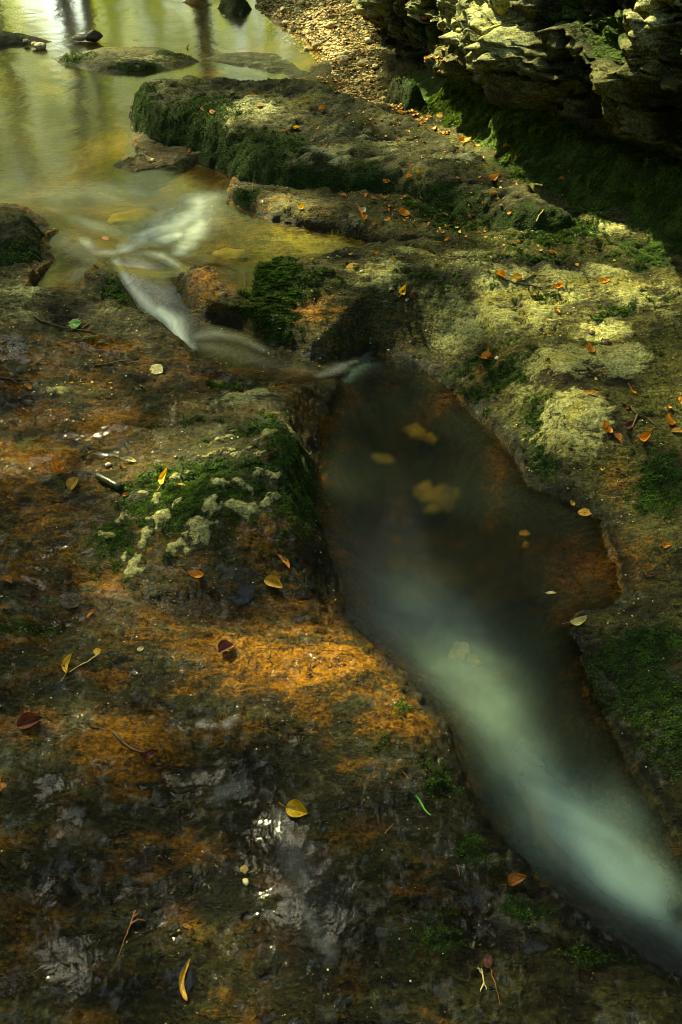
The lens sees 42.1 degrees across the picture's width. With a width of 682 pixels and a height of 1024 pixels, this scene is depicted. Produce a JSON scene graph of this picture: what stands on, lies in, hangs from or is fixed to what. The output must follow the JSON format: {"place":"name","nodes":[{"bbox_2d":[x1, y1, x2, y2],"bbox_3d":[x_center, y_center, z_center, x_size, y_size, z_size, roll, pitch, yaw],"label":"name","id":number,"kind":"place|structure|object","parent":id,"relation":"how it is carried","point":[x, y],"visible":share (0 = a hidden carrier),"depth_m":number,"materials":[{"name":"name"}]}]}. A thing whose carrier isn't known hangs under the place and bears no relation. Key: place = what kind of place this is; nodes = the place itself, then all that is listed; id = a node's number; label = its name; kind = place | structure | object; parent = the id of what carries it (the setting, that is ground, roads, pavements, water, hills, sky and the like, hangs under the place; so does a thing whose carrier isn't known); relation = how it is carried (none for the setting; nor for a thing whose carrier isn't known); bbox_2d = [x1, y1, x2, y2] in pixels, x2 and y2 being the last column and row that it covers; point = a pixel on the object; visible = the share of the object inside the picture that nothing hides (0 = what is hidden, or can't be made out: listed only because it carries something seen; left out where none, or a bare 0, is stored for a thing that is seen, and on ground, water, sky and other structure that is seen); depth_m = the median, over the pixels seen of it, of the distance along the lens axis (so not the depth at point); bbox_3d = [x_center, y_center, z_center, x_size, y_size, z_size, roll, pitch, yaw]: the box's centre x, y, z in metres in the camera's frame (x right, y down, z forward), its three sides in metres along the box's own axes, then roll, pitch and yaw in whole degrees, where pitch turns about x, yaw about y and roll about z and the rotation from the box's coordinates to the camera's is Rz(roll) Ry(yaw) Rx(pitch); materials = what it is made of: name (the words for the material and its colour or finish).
{"place":"outdoors","nodes":[
{"label":"outdoors","id":0,"kind":"place"},
{"bbox_2d":[72,34,84,40],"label":"stone","id":1,"kind":"object","parent":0,"point":[79,37],"visible":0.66,"depth_m":5.49,"materials":[{"name":"grey stone"}]},
{"bbox_2d":[83,29,102,41],"bbox_3d":[-1.538,-2.936,5.466,0.106,0.076,0.106,23,45,25],"label":"stone","id":2,"kind":"object","parent":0,"point":[93,35],"visible":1,"depth_m":5.45,"materials":[{"name":"grey stone"}]},
{"bbox_2d":[118,265,186,341],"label":"cascade water","id":3,"kind":"structure","parent":0,"point":[172,322],"depth_m":2.88,"materials":[{"name":"white liquid"}]},
{"bbox_2d":[121,198,203,251],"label":"water","id":4,"kind":"structure","parent":0,"point":[183,219],"depth_m":3.26,"materials":[{"name":"white liquid"}]},
{"bbox_2d":[0,31,63,56],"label":"flat rock","id":5,"kind":"object","parent":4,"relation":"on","point":[11,43],"visible":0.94,"depth_m":5.44,"materials":[{"name":"stone"}]},
{"bbox_2d":[34,42,46,50],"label":"pebble","id":6,"kind":"object","parent":5,"relation":"on","point":[38,46],"visible":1,"depth_m":5.33,"materials":[{"name":"stone"}]},
{"bbox_2d":[30,46,209,83],"bbox_3d":[-1.310,-2.593,5.098,1.100,0.100,0.585,0,40,0],"label":"flat rock","id":7,"kind":"object","parent":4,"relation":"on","point":[99,67],"visible":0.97,"depth_m":5.03,"materials":[{"name":"stone"}]},
{"bbox_2d":[216,0,253,21],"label":"boulder","id":8,"kind":"object","parent":4,"relation":"on","point":[235,13],"visible":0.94,"depth_m":6.14,"materials":[{"name":"stone"}]},
{"bbox_2d":[173,0,215,13],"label":"boulder","id":9,"kind":"object","parent":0,"point":[195,5],"visible":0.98,"depth_m":6.37,"materials":[{"name":"stone"}]},
{"bbox_2d":[0,0,423,108],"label":"gravel","id":10,"kind":"structure","parent":0,"point":[332,49],"depth_m":5.46,"materials":[{"name":"stone"}]},
{"bbox_2d":[280,6,286,12],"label":"cobble","id":11,"kind":"object","parent":10,"relation":"on","point":[282,9],"visible":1,"depth_m":5.95,"materials":[{"name":"stone"}]},
{"bbox_2d":[282,20,289,26],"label":"cobble","id":12,"kind":"object","parent":10,"relation":"on","point":[285,23],"visible":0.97,"depth_m":5.79,"materials":[{"name":"stone"}]},
{"bbox_2d":[312,42,321,48],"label":"cobble","id":13,"kind":"object","parent":10,"relation":"on","point":[315,45],"visible":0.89,"depth_m":5.34,"materials":[{"name":"stone"}]},
{"bbox_2d":[0,0,681,1023],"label":"bedrock","id":14,"kind":"structure","parent":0,"point":[318,896],"depth_m":1.96,"materials":[{"name":"stone"}]},
{"bbox_2d":[0,776,6,790],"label":"leaf","id":15,"kind":"object","parent":14,"relation":"on","point":[2,785],"visible":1,"depth_m":1.59,"materials":[{"name":"orange plant"}]},
{"bbox_2d":[0,575,11,582],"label":"leaf","id":16,"kind":"object","parent":14,"relation":"on","point":[8,578],"visible":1,"depth_m":1.98,"materials":[{"name":"orange plant"}]},
{"bbox_2d":[0,376,29,383],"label":"twig","id":17,"kind":"object","parent":14,"relation":"on","point":[13,379],"visible":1,"depth_m":2.53,"materials":[{"name":"brown wood"}]},
{"bbox_2d":[0,213,44,276],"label":"boulder","id":18,"kind":"object","parent":14,"relation":"on","point":[23,225],"visible":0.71,"depth_m":3.04,"materials":[{"name":"stone"}]},
{"bbox_2d":[13,712,42,728],"bbox_3d":[-0.599,0.397,1.677,0.066,0.019,0.030,-17,75,-13],"label":"leaf","id":19,"kind":"object","parent":14,"relation":"on","point":[30,719],"visible":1,"depth_m":1.68,"materials":[{"name":"red plant"}]},
{"bbox_2d":[51,454,63,471],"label":"leaf","id":20,"kind":"object","parent":14,"relation":"on","point":[56,465],"visible":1,"depth_m":2.24,"materials":[{"name":"brown plant"}]},
{"bbox_2d":[33,315,93,331],"bbox_3d":[-0.847,-0.577,2.706,0.184,0.044,0.036,0,40,0],"label":"twig","id":21,"kind":"object","parent":14,"relation":"on","point":[40,320],"visible":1,"depth_m":2.71,"materials":[{"name":"brown wood"}]},
{"bbox_2d":[51,592,81,608],"bbox_3d":[-0.602,0.192,1.943,0.071,0.005,0.039,13,64,-5],"label":"leaf","id":22,"kind":"object","parent":14,"relation":"on","point":[68,600],"visible":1,"depth_m":1.94,"materials":[{"name":"plant"}]},
{"bbox_2d":[61,569,71,589],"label":"leaf","id":23,"kind":"object","parent":14,"relation":"on","point":[68,579],"visible":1,"depth_m":1.99,"materials":[{"name":"brown plant"}]},
{"bbox_2d":[61,652,72,680],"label":"leaf","id":24,"kind":"object","parent":14,"relation":"on","point":[65,661],"visible":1,"depth_m":1.80,"materials":[{"name":"yellow plant"}]},
{"bbox_2d":[66,477,77,493],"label":"leaf","id":25,"kind":"object","parent":14,"relation":"on","point":[71,483],"visible":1,"depth_m":2.22,"materials":[{"name":"yellow plant"}]},
{"bbox_2d":[67,319,81,329],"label":"leaf","id":26,"kind":"object","parent":14,"relation":"on","point":[74,323],"visible":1,"depth_m":2.73,"materials":[{"name":"green plant"}]},
{"bbox_2d":[70,654,97,671],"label":"stalk","id":27,"kind":"object","parent":14,"relation":"on","point":[86,662],"visible":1,"depth_m":1.82,"materials":[{"name":"plant"}]},
{"bbox_2d":[84,607,96,619],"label":"leaf","id":28,"kind":"object","parent":14,"relation":"on","point":[89,613],"visible":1,"depth_m":1.93,"materials":[{"name":"orange plant"}]},
{"bbox_2d":[93,648,101,654],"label":"leaf","id":29,"kind":"object","parent":14,"relation":"on","point":[97,651],"visible":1,"depth_m":1.83,"materials":[{"name":"yellow plant"}]},
{"bbox_2d":[95,473,123,491],"bbox_3d":[-0.578,-0.075,2.208,0.089,0.023,0.020,27,47,28],"label":"log","id":30,"kind":"object","parent":14,"relation":"on","point":[114,484],"visible":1,"depth_m":2.19,"materials":[{"name":"wood"}]},
{"bbox_2d":[94,360,146,366],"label":"twig","id":31,"kind":"object","parent":14,"relation":"on","point":[116,362],"visible":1,"depth_m":2.62,"materials":[{"name":"brown wood"}]},
{"bbox_2d":[114,455,136,461],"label":"leaf","id":32,"kind":"object","parent":14,"relation":"on","point":[127,458],"visible":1,"depth_m":2.27,"materials":[{"name":"yellow plant"}]},
{"bbox_2d":[112,731,146,752],"bbox_3d":[-0.400,0.437,1.674,0.086,0.012,0.015,19,44,21],"label":"twig","id":33,"kind":"object","parent":14,"relation":"on","point":[121,740],"visible":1,"depth_m":1.67,"materials":[{"name":"brown wood"}]},
{"bbox_2d":[118,910,144,956],"bbox_3d":[-0.337,0.680,1.426,0.021,0.009,0.074,8,41,10],"label":"stalk","id":34,"kind":"object","parent":14,"relation":"on","point":[133,917],"visible":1,"depth_m":1.44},
{"bbox_2d":[107,208,165,226],"bbox_3d":[-0.790,-1.146,3.450,0.216,0.039,0.154,1,40,2],"label":"submerged stone","id":35,"kind":"object","parent":14,"relation":"on","point":[138,217],"visible":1,"depth_m":3.42,"materials":[{"name":"yellow stone"}]},
{"bbox_2d":[137,749,157,760],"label":"leaf","id":36,"kind":"object","parent":14,"relation":"on","point":[149,754],"visible":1,"depth_m":1.66,"materials":[{"name":"red plant"}]},
{"bbox_2d":[106,146,199,182],"bbox_3d":[-0.791,-1.532,3.851,0.481,0.077,0.290,-15,42,-17],"label":"flat rock","id":37,"kind":"object","parent":14,"relation":"on","point":[169,162],"visible":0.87,"depth_m":3.79,"materials":[{"name":"stone"}]},
{"bbox_2d":[142,153,153,160],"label":"leaf","id":38,"kind":"object","parent":37,"relation":"on","point":[148,158],"visible":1,"depth_m":3.79,"materials":[{"name":"beige plant"}]},
{"bbox_2d":[182,570,202,577],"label":"leaf","id":39,"kind":"object","parent":14,"relation":"on","point":[196,573],"visible":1,"depth_m":1.96,"materials":[{"name":"orange plant"}]},
{"bbox_2d":[189,265,218,289],"bbox_3d":[-0.445,-0.747,2.919,0.122,0.085,0.229,-24,46,-26],"label":"rounded rock","id":40,"kind":"object","parent":14,"relation":"on","point":[196,267],"visible":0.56,"depth_m":2.94,"materials":[{"name":"stone"}]},
{"bbox_2d":[212,639,233,654],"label":"leaf","id":41,"kind":"object","parent":14,"relation":"on","point":[224,645],"visible":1,"depth_m":1.86,"materials":[{"name":"red plant"}]},
{"bbox_2d":[212,248,247,260],"bbox_3d":[-0.407,-0.931,3.214,0.131,0.031,0.095,13,42,15],"label":"submerged stone","id":42,"kind":"object","parent":14,"relation":"on","point":[231,254],"visible":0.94,"depth_m":3.20,"materials":[{"name":"yellow stone"}]},
{"bbox_2d":[240,865,248,873],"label":"pebble","id":43,"kind":"object","parent":14,"relation":"on","point":[244,869],"visible":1,"depth_m":1.52,"materials":[{"name":"stone"}]},
{"bbox_2d":[242,878,248,885],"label":"pebble","id":44,"kind":"object","parent":14,"relation":"on","point":[246,881],"visible":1,"depth_m":1.50,"materials":[{"name":"stone"}]},
{"bbox_2d":[203,52,309,78],"bbox_3d":[-0.355,-2.539,5.057,0.962,0.043,0.467,30,48,31],"label":"flat rock","id":45,"kind":"object","parent":14,"relation":"on","point":[270,65],"visible":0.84,"depth_m":5.06,"materials":[{"name":"stone"}]},
{"bbox_2d":[263,575,282,587],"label":"leaf","id":46,"kind":"object","parent":14,"relation":"on","point":[272,580],"visible":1,"depth_m":1.96,"materials":[{"name":"yellow plant"}]},
{"bbox_2d":[274,548,289,568],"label":"leaf","id":47,"kind":"object","parent":14,"relation":"on","point":[282,558],"visible":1,"depth_m":1.99,"materials":[{"name":"brown plant"}]},
{"bbox_2d":[279,799,307,816],"bbox_3d":[-0.086,0.525,1.575,0.059,0.016,0.031,9,76,20],"label":"leaf","id":48,"kind":"object","parent":14,"relation":"on","point":[295,808],"visible":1,"depth_m":1.57,"materials":[{"name":"yellow plant"}]},
{"bbox_2d":[303,46,313,52],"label":"cobble","id":49,"kind":"object","parent":14,"relation":"on","point":[306,49],"visible":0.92,"depth_m":5.33,"materials":[{"name":"stone"}]},
{"bbox_2d":[326,21,334,27],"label":"cobble","id":50,"kind":"object","parent":14,"relation":"on","point":[330,24],"visible":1,"depth_m":5.47,"materials":[{"name":"stone"}]},
{"bbox_2d":[0,4,674,501],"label":"leaf litter","id":51,"kind":"object","parent":14,"relation":"on","point":[420,120],"visible":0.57,"depth_m":3.99,"materials":[{"name":"orange plant"}]},
{"bbox_2d":[0,0,681,980],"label":"moss","id":52,"kind":"object","parent":14,"relation":"on","point":[432,208],"visible":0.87,"depth_m":2.35,"materials":[{"name":"green plant"}]},
{"bbox_2d":[157,467,166,489],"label":"leaf","id":53,"kind":"object","parent":52,"relation":"on","point":[161,478],"visible":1,"depth_m":2.16,"materials":[{"name":"yellow plant"}]},
{"bbox_2d":[0,116,681,1023],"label":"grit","id":54,"kind":"object","parent":14,"relation":"on","point":[296,532],"visible":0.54,"depth_m":2.26,"materials":[{"name":"red gravel"}]},
{"bbox_2d":[228,188,459,245],"bbox_3d":[0.016,-1.097,3.322,1.111,0.120,0.324,20,44,22],"label":"rock ledge","id":55,"kind":"object","parent":14,"relation":"on","point":[343,218],"visible":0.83,"depth_m":3.27,"materials":[{"name":"stone"}]},
{"bbox_2d":[338,55,349,61],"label":"cobble","id":56,"kind":"object","parent":14,"relation":"on","point":[343,58],"visible":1,"depth_m":4.89,"materials":[{"name":"stone"}]},
{"bbox_2d":[346,263,358,268],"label":"leaf","id":57,"kind":"object","parent":14,"relation":"on","point":[350,265],"visible":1,"depth_m":2.88,"materials":[{"name":"orange plant"}]},
{"bbox_2d":[130,75,575,232],"bbox_3d":[-0.049,-1.514,3.708,0.821,0.289,2.600,-30,49,-31],"label":"rock ledge","id":58,"kind":"object","parent":14,"relation":"on","point":[283,102],"visible":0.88,"depth_m":3.57,"materials":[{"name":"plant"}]},
{"bbox_2d":[489,172,499,180],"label":"leaf","id":59,"kind":"object","parent":58,"relation":"on","point":[493,176],"visible":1,"depth_m":3.24,"materials":[{"name":"orange plant"}]},
{"bbox_2d":[358,59,368,66],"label":"cobble","id":60,"kind":"object","parent":14,"relation":"on","point":[362,62],"visible":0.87,"depth_m":4.78,"materials":[{"name":"stone"}]},
{"bbox_2d":[363,37,372,43],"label":"cobble","id":61,"kind":"object","parent":14,"relation":"on","point":[367,40],"visible":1,"depth_m":5.08,"materials":[{"name":"stone"}]},
{"bbox_2d":[395,204,409,215],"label":"leaf","id":62,"kind":"object","parent":14,"relation":"on","point":[403,212],"visible":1,"depth_m":3.23,"materials":[{"name":"orange plant"}]},
{"bbox_2d":[399,284,405,295],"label":"leaf","id":63,"kind":"object","parent":14,"relation":"on","point":[401,289],"visible":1,"depth_m":2.82,"materials":[{"name":"plant"}]},
{"bbox_2d":[382,77,427,110],"bbox_3d":[0.371,-1.921,4.160,0.692,0.191,0.217,30,49,31],"label":"shore rock","id":64,"kind":"object","parent":14,"relation":"on","point":[415,100],"visible":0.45,"depth_m":4.15,"materials":[{"name":"stone"}]},
{"bbox_2d":[414,794,430,815],"bbox_3d":[0.146,0.523,1.584,0.007,0.009,0.046,-23,45,-25],"label":"grass blade","id":65,"kind":"object","parent":14,"relation":"on","point":[418,799],"depth_m":1.59,"materials":[{"name":"green plant"}]},
{"bbox_2d":[453,134,471,141],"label":"leaf","id":66,"kind":"object","parent":14,"relation":"on","point":[462,139],"visible":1,"depth_m":3.71,"materials":[{"name":"orange plant"}]},
{"bbox_2d":[477,967,486,991],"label":"stalk","id":67,"kind":"object","parent":14,"relation":"on","point":[481,972],"visible":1,"depth_m":1.36,"materials":[{"name":"beige plant"}]},
{"bbox_2d":[476,351,492,359],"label":"leaf","id":68,"kind":"object","parent":14,"relation":"on","point":[485,354],"visible":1,"depth_m":2.68,"materials":[{"name":"orange plant"}]},
{"bbox_2d":[482,953,492,970],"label":"leaf","id":69,"kind":"object","parent":14,"relation":"on","point":[487,959],"visible":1,"depth_m":1.38,"materials":[{"name":"brown plant"}]},
{"bbox_2d":[489,967,500,1004],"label":"stalk","id":70,"kind":"object","parent":14,"relation":"on","point":[495,983],"visible":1,"depth_m":1.35,"materials":[{"name":"brown plant"}]},
{"bbox_2d":[493,269,505,277],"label":"leaf","id":71,"kind":"object","parent":14,"relation":"on","point":[501,273],"visible":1,"depth_m":2.77,"materials":[{"name":"orange plant"}]},
{"bbox_2d":[504,873,526,885],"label":"leaf","id":72,"kind":"object","parent":14,"relation":"on","point":[514,879],"visible":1,"depth_m":1.48,"materials":[{"name":"brown plant"}]},
{"bbox_2d":[512,272,521,279],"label":"leaf","id":73,"kind":"object","parent":14,"relation":"on","point":[516,276],"visible":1,"depth_m":2.76,"materials":[{"name":"plant"}]},
{"bbox_2d":[502,273,542,287],"bbox_3d":[0.565,-0.729,2.775,0.122,0.025,0.077,0,40,0],"label":"twig","id":74,"kind":"object","parent":14,"relation":"on","point":[518,282],"visible":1,"depth_m":2.75,"materials":[{"name":"brown wood"}]},
{"bbox_2d":[551,282,563,287],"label":"leaf","id":75,"kind":"object","parent":14,"relation":"on","point":[558,285],"visible":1,"depth_m":2.75,"materials":[{"name":"orange plant"}]},
{"bbox_2d":[562,615,587,625],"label":"leaf","id":76,"kind":"object","parent":14,"relation":"on","point":[580,620],"visible":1,"depth_m":1.94,"materials":[{"name":"beige plant"}]},
{"bbox_2d":[578,388,598,392],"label":"leaf","id":77,"kind":"object","parent":14,"relation":"on","point":[589,391],"visible":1,"depth_m":2.38,"materials":[{"name":"orange plant"}]},
{"bbox_2d":[586,342,594,351],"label":"leaf","id":78,"kind":"object","parent":14,"relation":"on","point":[590,347],"visible":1,"depth_m":2.54,"materials":[{"name":"orange plant"}]},
{"bbox_2d":[594,276,609,282],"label":"leaf","id":79,"kind":"object","parent":14,"relation":"on","point":[603,280],"visible":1,"depth_m":2.76,"materials":[{"name":"orange plant"}]},
{"bbox_2d":[601,340,611,345],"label":"pebble","id":80,"kind":"object","parent":14,"relation":"on","point":[608,342],"visible":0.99,"depth_m":2.56,"materials":[{"name":"stone"}]},
{"bbox_2d":[602,417,612,432],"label":"leaf","id":81,"kind":"object","parent":14,"relation":"on","point":[607,427],"visible":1,"depth_m":2.33,"materials":[{"name":"orange plant"}]},
{"bbox_2d":[615,433,621,440],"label":"leaf","id":82,"kind":"object","parent":14,"relation":"on","point":[618,436],"visible":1,"depth_m":2.31,"materials":[{"name":"brown plant"}]},
{"bbox_2d":[620,419,633,429],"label":"leaf","id":83,"kind":"object","parent":14,"relation":"on","point":[628,425],"visible":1,"depth_m":2.32,"materials":[{"name":"brown plant"}]},
{"bbox_2d":[622,402,655,429],"bbox_3d":[0.790,-0.255,2.346,0.075,0.028,0.096,0,40,0],"label":"twig","id":84,"kind":"object","parent":14,"relation":"on","point":[632,409],"visible":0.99,"depth_m":2.35,"materials":[{"name":"wood"}]},
{"bbox_2d":[633,429,652,441],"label":"leaf","id":85,"kind":"object","parent":14,"relation":"on","point":[644,436],"visible":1,"depth_m":2.29,"materials":[{"name":"orange plant"}]},
{"bbox_2d":[640,572,659,576],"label":"leaf","id":86,"kind":"object","parent":14,"relation":"on","point":[649,574],"visible":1,"depth_m":2.02,"materials":[{"name":"brown plant"}]},
{"bbox_2d":[661,542,671,547],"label":"leaf","id":87,"kind":"object","parent":14,"relation":"on","point":[665,544],"visible":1,"depth_m":2.08,"materials":[{"name":"orange plant"}]},
{"bbox_2d":[666,411,675,424],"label":"leaf","id":88,"kind":"object","parent":14,"relation":"on","point":[670,420],"visible":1,"depth_m":2.34,"materials":[{"name":"orange plant"}]},
{"bbox_2d":[667,427,681,431],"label":"leaf","id":89,"kind":"object","parent":14,"relation":"on","point":[676,429],"visible":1,"depth_m":2.31,"materials":[{"name":"orange plant"}]},
{"bbox_2d":[315,354,681,974],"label":"plunge pool water","id":90,"kind":"structure","parent":0,"point":[457,546],"depth_m":1.98,"materials":[{"name":"teal liquid"}]},
{"bbox_2d":[578,508,591,515],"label":"leaf","id":91,"kind":"object","parent":90,"relation":"on","point":[584,512],"visible":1,"depth_m":2.25,"materials":[{"name":"plant"}]},
{"bbox_2d":[351,0,681,252],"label":"cliff","id":92,"kind":"structure","parent":0,"point":[616,65],"depth_m":3.01,"materials":[{"name":"stone"}]},
{"bbox_2d":[419,79,681,249],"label":"moss","id":93,"kind":"object","parent":92,"relation":"attached to","point":[468,87],"visible":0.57,"depth_m":3.34,"materials":[{"name":"green plant"}]},
{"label":"shallow water","id":94,"kind":"structure","parent":0,"visible":0},
{"bbox_2d":[24,382,31,388],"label":"leaf","id":95,"kind":"object","parent":94,"relation":"on","point":[28,385],"visible":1,"depth_m":2.52,"materials":[{"name":"orange plant"}]},
{"bbox_2d":[149,364,162,373],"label":"leaf","id":96,"kind":"object","parent":94,"relation":"on","point":[156,368],"visible":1,"depth_m":2.63,"materials":[{"name":"yellow plant"}]},
{"bbox_2d":[179,959,189,1000],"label":"leaf","id":97,"kind":"object","parent":94,"relation":"on","point":[181,982],"visible":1,"depth_m":1.38,"materials":[{"name":"plant"}]}
]}

